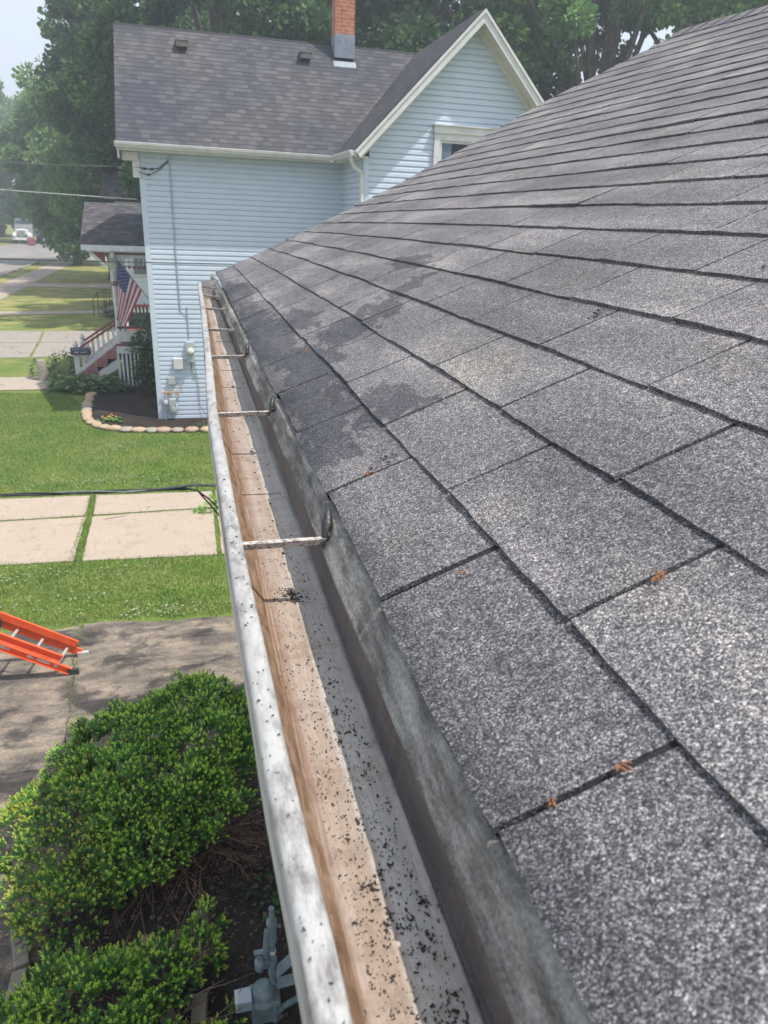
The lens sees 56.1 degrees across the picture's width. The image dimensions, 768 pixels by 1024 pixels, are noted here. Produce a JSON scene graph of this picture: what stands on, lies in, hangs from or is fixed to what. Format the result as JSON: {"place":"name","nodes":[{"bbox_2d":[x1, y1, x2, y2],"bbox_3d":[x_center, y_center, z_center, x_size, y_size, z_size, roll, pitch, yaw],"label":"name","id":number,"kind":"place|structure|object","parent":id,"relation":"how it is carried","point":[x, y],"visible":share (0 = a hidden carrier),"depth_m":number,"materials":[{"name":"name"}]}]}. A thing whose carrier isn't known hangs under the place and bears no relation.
{"place":"outdoors","nodes":[
{"label":"outdoors","id":0,"kind":"place"},
{"bbox_2d":[0,261,72,299],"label":"sidewalk","id":1,"kind":"structure","parent":0,"point":[10,287],"depth_m":52.01,"materials":[{"name":"concrete"}]},
{"bbox_2d":[0,239,106,274],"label":"road","id":2,"kind":"structure","parent":0,"point":[22,250],"depth_m":74.55,"materials":[{"name":"grey asphalt"}]},
{"bbox_2d":[0,261,39,276],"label":"kerb","id":3,"kind":"structure","parent":2,"relation":"on","point":[15,270],"depth_m":57.99,"materials":[{"name":"concrete"}]},
{"bbox_2d":[12,217,42,243],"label":"white truck","id":4,"kind":"object","parent":2,"relation":"on","point":[24,231],"visible":0.79,"depth_m":93.63,"materials":[{"name":"paint"}]},
{"bbox_2d":[27,238,35,244],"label":"red bin","id":5,"kind":"object","parent":2,"relation":"on","point":[30,241],"visible":1,"depth_m":90.11,"materials":[{"name":"red plastic"}]},
{"bbox_2d":[0,331,115,357],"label":"second driveway","id":6,"kind":"structure","parent":0,"point":[18,344],"depth_m":28.66,"materials":[{"name":"grey concrete"}]},
{"bbox_2d":[0,491,223,565],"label":"concrete driveway","id":7,"kind":"structure","parent":0,"point":[135,534],"depth_m":12.48,"materials":[{"name":"beige concrete"}]},
{"bbox_2d":[1,489,223,562],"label":"grass strips","id":8,"kind":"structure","parent":7,"relation":"on","point":[91,502],"depth_m":12.63,"materials":[{"name":"plant"}]},
{"bbox_2d":[193,494,217,513],"bbox_3d":[-3.252,-0.193,13.548,0.451,0.188,0.922,7,23,11],"label":"drive weed","id":9,"kind":"object","parent":7,"relation":"on","point":[205,503],"visible":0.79,"depth_m":13.33,"materials":[{"name":"green plant"}]},
{"bbox_2d":[0,258,231,264],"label":"overhead wire","id":10,"kind":"object","parent":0,"point":[114,261],"visible":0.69,"depth_m":14.52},
{"bbox_2d":[0,224,232,632],"bbox_3d":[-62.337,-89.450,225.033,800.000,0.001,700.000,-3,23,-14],"label":"ground","id":11,"kind":"structure","parent":0,"point":[52,298],"depth_m":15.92,"materials":[{"name":"green plant"}]},
{"bbox_2d":[0,81,21,236],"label":"tree","id":12,"kind":"object","parent":11,"relation":"on","point":[4,217],"visible":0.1,"depth_m":105.31,"materials":[{"name":"green plant"}]},
{"bbox_2d":[0,376,57,389],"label":"front walk","id":13,"kind":"structure","parent":11,"relation":"on","point":[19,383],"depth_m":22.06,"materials":[{"name":"concrete"}]},
{"bbox_2d":[36,359,48,380],"bbox_3d":[-10.650,-4.418,22.458,0.300,0.670,0.300,-3,23,-14],"label":"stone block","id":14,"kind":"object","parent":13,"relation":"on","point":[42,370],"visible":0.97,"depth_m":22.36,"materials":[{"name":"grey stone"}]},
{"bbox_2d":[0,91,64,240],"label":"tree","id":15,"kind":"object","parent":11,"relation":"on","point":[13,209],"visible":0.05,"depth_m":92.71,"materials":[{"name":"green plant"}]},
{"bbox_2d":[0,88,90,264],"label":"tree","id":16,"kind":"object","parent":11,"relation":"on","point":[15,150],"visible":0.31,"depth_m":60.42,"materials":[{"name":"green plant"}]},
{"bbox_2d":[0,310,101,314],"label":"narrow walk","id":17,"kind":"structure","parent":11,"relation":"on","point":[42,312],"depth_m":36.38,"materials":[{"name":"concrete"}]},
{"bbox_2d":[27,350,81,375],"bbox_3d":[-10.484,-4.743,22.983,1.669,0.856,1.030,-3,23,-14],"label":"flowering shrub","id":18,"kind":"object","parent":11,"relation":"on","point":[70,366],"visible":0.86,"depth_m":22.88,"materials":[{"name":"green plant"}]},
{"bbox_2d":[11,19,116,279],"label":"tree","id":19,"kind":"object","parent":11,"relation":"on","point":[56,151],"visible":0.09,"depth_m":48.53,"materials":[{"name":"green plant"}]},
{"bbox_2d":[26,283,116,287],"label":"walk","id":20,"kind":"structure","parent":11,"relation":"on","point":[68,285],"depth_m":48.74,"materials":[{"name":"concrete"}]},
{"bbox_2d":[70,347,91,382],"bbox_3d":[-9.267,-4.505,22.198,0.580,1.150,0.354,-3,23,-14],"label":"sign","id":21,"kind":"object","parent":11,"relation":"on","point":[77,352],"visible":0.98,"depth_m":21.91,"materials":[{"name":"black metal"}]},
{"bbox_2d":[81,409,91,413],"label":"edging stone","id":22,"kind":"object","parent":11,"relation":"on","point":[86,411],"visible":0.6,"depth_m":19.05,"materials":[{"name":"beige stone"}]},
{"bbox_2d":[81,403,92,408],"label":"edging stone","id":23,"kind":"object","parent":11,"relation":"on","point":[86,405],"visible":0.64,"depth_m":19.64,"materials":[{"name":"grey stone"}]},
{"bbox_2d":[81,401,92,404],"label":"edging stone","id":24,"kind":"object","parent":11,"relation":"on","point":[85,402],"visible":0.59,"depth_m":19.96,"materials":[{"name":"grey stone"}]},
{"bbox_2d":[82,413,91,417],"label":"edging stone","id":25,"kind":"object","parent":11,"relation":"on","point":[87,414],"visible":0.59,"depth_m":18.78,"materials":[{"name":"beige stone"}]},
{"bbox_2d":[82,416,93,421],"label":"edging stone","id":26,"kind":"object","parent":11,"relation":"on","point":[85,418],"visible":0.67,"depth_m":18.50,"materials":[{"name":"beige stone"}]},
{"bbox_2d":[84,397,94,401],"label":"edging stone","id":27,"kind":"object","parent":11,"relation":"on","point":[91,399],"visible":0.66,"depth_m":20.31,"materials":[{"name":"beige stone"}]},
{"bbox_2d":[85,419,96,424],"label":"edging stone","id":28,"kind":"object","parent":11,"relation":"on","point":[88,422],"visible":0.74,"depth_m":18.25,"materials":[{"name":"beige stone"}]},
{"bbox_2d":[92,421,101,427],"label":"edging stone","id":29,"kind":"object","parent":11,"relation":"on","point":[95,424],"visible":0.88,"depth_m":18.05,"materials":[{"name":"beige stone"}]},
{"bbox_2d":[98,424,110,429],"bbox_3d":[-6.980,-2.125,18.012,0.332,0.130,0.280,12,24,22],"label":"edging stone","id":30,"kind":"object","parent":11,"relation":"on","point":[102,426],"visible":0.86,"depth_m":17.92,"materials":[{"name":"beige stone"}]},
{"bbox_2d":[100,305,114,316],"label":"concrete steps","id":31,"kind":"structure","parent":11,"relation":"on","point":[102,314],"depth_m":35.97,"materials":[{"name":"grey concrete"}]},
{"bbox_2d":[92,289,110,316],"bbox_3d":[-14.087,-10.579,36.393,0.925,1.211,1.588,-2,23,-10],"label":"iron step railing","id":32,"kind":"object","parent":31,"relation":"on","point":[97,293],"visible":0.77,"depth_m":35.72,"materials":[{"name":"grey metal"}]},
{"bbox_2d":[105,425,120,431],"bbox_3d":[-6.722,-2.079,17.926,0.439,0.164,0.249,-3,23,-13],"label":"edging stone","id":33,"kind":"object","parent":11,"relation":"on","point":[112,428],"visible":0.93,"depth_m":17.84,"materials":[{"name":"beige stone"}]},
{"bbox_2d":[0,439,226,621],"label":"clover flowers","id":34,"kind":"object","parent":11,"relation":"on","point":[166,605],"visible":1,"depth_m":10.64,"materials":[{"name":"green plant"}]},
{"bbox_2d":[100,126,150,325],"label":"white house","id":35,"kind":"structure","parent":11,"relation":"on","point":[109,180],"depth_m":31.92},
{"bbox_2d":[130,259,146,276],"bbox_3d":[-11.018,-11.143,32.517,0.800,1.000,0.075,-3,23,-14],"label":"window","id":36,"kind":"structure","parent":35,"relation":"in","point":[136,272],"depth_m":32.55,"materials":[{"name":"grey"}]},
{"bbox_2d":[100,299,150,325],"bbox_3d":[-11.928,-9.315,33.423,5.736,1.270,2.525,18,27,33],"label":"dark shrub","id":37,"kind":"object","parent":11,"relation":"on","point":[132,323],"visible":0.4,"depth_m":32.57,"materials":[{"name":"green plant"}]},
{"bbox_2d":[33,0,253,207],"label":"tree","id":38,"kind":"object","parent":11,"relation":"on","point":[64,116],"visible":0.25,"depth_m":38.78,"materials":[{"name":"green plant"}]},
{"bbox_2d":[92,380,207,431],"bbox_3d":[-4.859,-3.247,21.065,7.147,0.001,6.204,-3,23,-14],"label":"mulch bed","id":39,"kind":"object","parent":11,"relation":"on","point":[136,406],"visible":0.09,"depth_m":19.68,"materials":[{"name":"brown soil"}]},
{"bbox_2d":[42,372,131,392],"bbox_3d":[-8.832,-3.878,21.500,2.582,0.568,1.361,-3,23,-14],"label":"ground shrub","id":40,"kind":"object","parent":39,"relation":"on","point":[72,385],"visible":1,"depth_m":21.41,"materials":[{"name":"green plant"}]},
{"bbox_2d":[85,392,96,395],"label":"edging stone","id":41,"kind":"object","parent":39,"relation":"on","point":[93,393],"visible":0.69,"depth_m":20.98,"materials":[{"name":"beige stone"}]},
{"bbox_2d":[97,414,122,422],"bbox_3d":[-6.986,-2.397,18.578,0.682,0.112,0.605,11,24,19],"label":"marigold plant","id":42,"kind":"object","parent":39,"relation":"on","point":[109,418],"visible":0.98,"depth_m":18.58,"materials":[{"name":"green plant"}]},
{"bbox_2d":[118,426,133,431],"bbox_3d":[-6.384,-2.048,17.886,0.412,0.147,0.317,-8,24,-23],"label":"edging stone","id":43,"kind":"object","parent":39,"relation":"on","point":[125,429],"visible":0.94,"depth_m":17.79,"materials":[{"name":"grey stone"}]},
{"bbox_2d":[130,427,145,432],"bbox_3d":[-6.079,-2.035,17.888,0.435,0.153,0.256,-3,23,-13],"label":"edging stone","id":44,"kind":"object","parent":39,"relation":"on","point":[138,429],"visible":0.98,"depth_m":17.80,"materials":[{"name":"beige stone"}]},
{"bbox_2d":[125,323,155,393],"bbox_3d":[-6.945,-4.538,21.335,1.227,2.047,1.491,-12,26,-31],"label":"porch shrub","id":45,"kind":"object","parent":39,"relation":"on","point":[145,353],"visible":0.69,"depth_m":21.19,"materials":[{"name":"green plant"}]},
{"bbox_2d":[145,427,156,432],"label":"edging stone","id":46,"kind":"object","parent":39,"relation":"on","point":[150,429],"visible":0.98,"depth_m":17.83,"materials":[{"name":"grey stone"}]},
{"bbox_2d":[156,427,171,432],"bbox_3d":[-5.503,-2.046,17.975,0.449,0.148,0.277,-4,23,-15],"label":"edging stone","id":47,"kind":"object","parent":39,"relation":"on","point":[163,429],"visible":1,"depth_m":17.89,"materials":[{"name":"stone"}]},
{"bbox_2d":[171,427,183,432],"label":"edging stone","id":48,"kind":"object","parent":39,"relation":"on","point":[177,429],"visible":1,"depth_m":17.95,"materials":[{"name":"grey stone"}]},
{"bbox_2d":[185,426,198,432],"bbox_3d":[-4.821,-2.065,18.094,0.373,0.159,0.262,-13,27,-33],"label":"edging stone","id":49,"kind":"object","parent":11,"relation":"on","point":[189,429],"visible":0.98,"depth_m":18.02,"materials":[{"name":"stone"}]},
{"bbox_2d":[58,0,331,199],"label":"tree","id":50,"kind":"object","parent":11,"relation":"on","point":[305,20],"visible":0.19,"depth_m":29.00,"materials":[{"name":"green plant"}]},
{"bbox_2d":[200,426,208,432],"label":"edging stone","id":51,"kind":"object","parent":11,"relation":"on","point":[204,428],"visible":0.62,"depth_m":18.05,"materials":[{"name":"beige stone"}]},
{"bbox_2d":[72,0,543,419],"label":"blue house","id":52,"kind":"structure","parent":11,"relation":"on","point":[232,147],"depth_m":17.41,"materials":[{"name":"plastic"}]},
{"bbox_2d":[0,162,126,166],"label":"overhead wire","id":53,"kind":"object","parent":52,"relation":"attached to","point":[61,164],"visible":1,"depth_m":16.11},
{"bbox_2d":[0,189,136,199],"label":"overhead wire","id":54,"kind":"object","parent":52,"relation":"attached to","point":[68,194],"visible":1,"depth_m":16.42,"materials":[{"name":"grey metal"}]},
{"bbox_2d":[114,256,148,326],"bbox_3d":[-7.171,-6.286,20.598,1.172,1.926,0.234,4,22,3],"label":"flag","id":55,"kind":"object","parent":52,"relation":"attached to","point":[129,290],"visible":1,"depth_m":20.68,"materials":[{"name":"multicoloured fabric"}]},
{"bbox_2d":[432,124,497,164],"bbox_3d":[2.117,-7.780,16.301,2.190,1.624,0.143,-3,23,-14],"label":"window","id":56,"kind":"structure","parent":52,"relation":"in","point":[448,139],"depth_m":15.96,"materials":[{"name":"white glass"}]},
{"bbox_2d":[211,0,459,161],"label":"tree","id":57,"kind":"object","parent":11,"relation":"on","point":[240,25],"visible":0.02,"depth_m":29.10,"materials":[{"name":"green plant"}]},
{"bbox_2d":[355,0,609,101],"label":"tree","id":58,"kind":"object","parent":11,"relation":"on","point":[403,35],"visible":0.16,"depth_m":28.27,"materials":[{"name":"green plant"}]},
{"bbox_2d":[198,5,767,1023],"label":"shingled house","id":59,"kind":"structure","parent":11,"relation":"on","point":[562,475],"depth_m":0.73,"materials":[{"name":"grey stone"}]},
{"bbox_2d":[0,483,219,516],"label":"service cable","id":60,"kind":"object","parent":59,"relation":"attached to","point":[179,488],"visible":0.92,"depth_m":5.44,"materials":[{"name":"black rubber"}]},
{"bbox_2d":[234,906,297,1023],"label":"gas meter","id":61,"kind":"object","parent":59,"relation":"attached to","point":[261,999],"visible":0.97,"depth_m":4.91,"materials":[{"name":"grey paint"}]},
{"bbox_2d":[210,307,474,1023],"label":"gutter debris","id":62,"kind":"object","parent":59,"relation":"on","point":[454,993],"visible":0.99,"depth_m":0.56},
{"bbox_2d":[369,452,396,468],"bbox_3d":[0.001,-0.074,1.015,0.035,0.019,0.053,7,23,12],"label":"dark debris clump","id":63,"kind":"object","parent":59,"relation":"on","point":[381,458],"visible":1,"depth_m":1.01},
{"bbox_2d":[548,797,556,807],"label":"dry needle sprig","id":64,"kind":"object","parent":59,"relation":"on","point":[552,803],"visible":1,"depth_m":0.45,"materials":[{"name":"brown plant"}]},
{"bbox_2d":[587,308,604,318],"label":"dark debris clump","id":65,"kind":"object","parent":59,"relation":"on","point":[597,313],"visible":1,"depth_m":1.18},
{"bbox_2d":[613,760,633,772],"bbox_3d":[0.150,0.160,0.452,0.012,0.008,0.010,-3,23,-14],"label":"dry needle sprig","id":66,"kind":"object","parent":59,"relation":"on","point":[616,767],"visible":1,"depth_m":0.45,"materials":[{"name":"brown plant"}]},
{"bbox_2d":[651,570,666,581],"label":"dry needle sprig","id":67,"kind":"object","parent":59,"relation":"on","point":[658,575],"visible":1,"depth_m":0.58,"materials":[{"name":"brown plant"}]},
{"bbox_2d":[479,0,762,96],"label":"tree","id":68,"kind":"object","parent":11,"relation":"on","point":[554,17],"visible":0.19,"depth_m":27.57,"materials":[{"name":"green plant"}]},
{"bbox_2d":[585,0,767,72],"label":"tree","id":69,"kind":"object","parent":11,"relation":"on","point":[655,17],"visible":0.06,"depth_m":27.64,"materials":[{"name":"green plant"}]},
{"bbox_2d":[0,616,256,1022],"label":"asphalt driveway","id":70,"kind":"structure","parent":0,"point":[125,661],"depth_m":8.40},
{"bbox_2d":[2,923,30,1023],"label":"concrete edging","id":71,"kind":"object","parent":70,"relation":"on","point":[21,964],"visible":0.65,"depth_m":5.22,"materials":[{"name":"grey concrete"}]},
{"bbox_2d":[0,611,88,675],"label":"extension ladder","id":72,"kind":"object","parent":70,"relation":"on","point":[16,625],"visible":1,"depth_m":8.47,"materials":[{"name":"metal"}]},
{"bbox_2d":[66,623,84,735],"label":"crack weeds","id":73,"kind":"object","parent":70,"relation":"on","point":[75,674],"visible":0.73,"depth_m":8.54,"materials":[{"name":"green plant"}]},
{"bbox_2d":[39,773,301,1023],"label":"soil bed","id":74,"kind":"object","parent":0,"point":[236,944],"depth_m":5.64,"materials":[{"name":"brown soil"}]},
{"bbox_2d":[0,893,252,1023],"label":"bush","id":75,"kind":"object","parent":74,"relation":"on","point":[105,969],"visible":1,"depth_m":4.78,"materials":[{"name":"green plant"}]},
{"bbox_2d":[0,666,277,961],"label":"bush","id":76,"kind":"object","parent":74,"relation":"on","point":[78,776],"visible":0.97,"depth_m":5.92,"materials":[{"name":"green plant"}]},
{"bbox_2d":[142,934,149,943],"bbox_3d":[-1.813,3.259,5.496,0.086,0.054,0.070,-3,23,-14],"label":"rock","id":77,"kind":"object","parent":74,"relation":"on","point":[145,939],"visible":0.43,"depth_m":5.48,"materials":[{"name":"stone"}]},
{"bbox_2d":[157,1003,174,1023],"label":"paver","id":78,"kind":"object","parent":74,"relation":"on","point":[170,1013],"visible":0.18,"depth_m":4.88,"materials":[{"name":"concrete"}]},
{"bbox_2d":[190,992,207,1023],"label":"paver","id":79,"kind":"object","parent":74,"relation":"on","point":[200,1011],"visible":0.63,"depth_m":4.93,"materials":[{"name":"concrete"}]},
{"bbox_2d":[195,910,205,918],"bbox_3d":[-1.456,3.179,5.701,0.107,0.060,0.077,-3,23,-14],"label":"rock","id":80,"kind":"object","parent":74,"relation":"on","point":[196,911],"visible":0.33,"depth_m":5.68,"materials":[{"name":"grey stone"}]},
{"bbox_2d":[244,867,281,919],"bbox_3d":[-0.983,3.110,5.901,0.336,0.079,0.500,-3,23,-14],"label":"dirt sprout","id":81,"kind":"object","parent":74,"relation":"on","point":[275,901],"visible":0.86,"depth_m":5.87,"materials":[{"name":"green plant"}]},
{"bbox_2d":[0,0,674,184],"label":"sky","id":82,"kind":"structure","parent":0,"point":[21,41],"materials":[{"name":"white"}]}
]}

